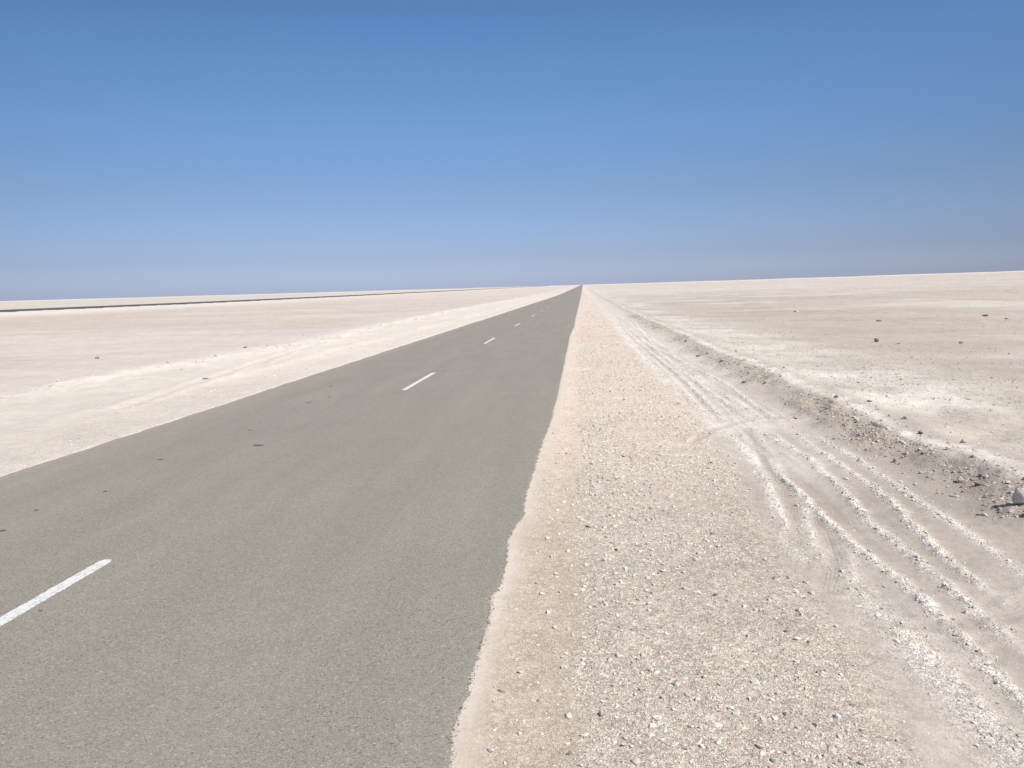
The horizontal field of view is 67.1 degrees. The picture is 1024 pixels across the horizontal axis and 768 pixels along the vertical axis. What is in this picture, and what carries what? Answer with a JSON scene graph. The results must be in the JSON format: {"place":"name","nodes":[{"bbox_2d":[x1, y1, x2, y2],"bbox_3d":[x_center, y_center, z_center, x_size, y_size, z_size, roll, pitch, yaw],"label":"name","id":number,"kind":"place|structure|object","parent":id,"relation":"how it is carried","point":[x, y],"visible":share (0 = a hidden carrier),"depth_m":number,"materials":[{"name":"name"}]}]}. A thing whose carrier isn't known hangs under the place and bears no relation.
{"place":"outdoors","nodes":[
{"label":"outdoors","id":0,"kind":"place"},
{"bbox_2d":[0,286,539,311],"bbox_3d":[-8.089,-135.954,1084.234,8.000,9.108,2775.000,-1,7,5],"label":"road","id":1,"kind":"structure","parent":0,"point":[36,309],"depth_m":202.68,"materials":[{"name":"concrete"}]},
{"bbox_2d":[0,285,581,767],"bbox_3d":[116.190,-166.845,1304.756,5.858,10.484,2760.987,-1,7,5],"label":"road","id":2,"kind":"structure","parent":0,"point":[304,573],"depth_m":5.31,"materials":[{"name":"grey asphalt"}]},
{"bbox_2d":[0,271,1023,767],"bbox_3d":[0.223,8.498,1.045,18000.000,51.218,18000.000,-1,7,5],"label":"ground","id":3,"kind":"structure","parent":0,"point":[40,351],"depth_m":7.41,"materials":[{"name":"beige sand"}]},
{"bbox_2d":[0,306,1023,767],"bbox_3d":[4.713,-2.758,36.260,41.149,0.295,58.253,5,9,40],"label":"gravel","id":4,"kind":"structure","parent":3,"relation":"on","point":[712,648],"depth_m":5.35,"materials":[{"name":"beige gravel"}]},
{"bbox_2d":[1012,488,1023,504],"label":"rock","id":5,"kind":"object","parent":4,"relation":"on","point":[1018,497],"visible":1,"depth_m":6.21,"materials":[{"name":"white stone"}]},
{"bbox_2d":[0,0,1023,300],"label":"sky","id":6,"kind":"structure","parent":0,"point":[149,148],"materials":[{"name":"blue"}]}
]}

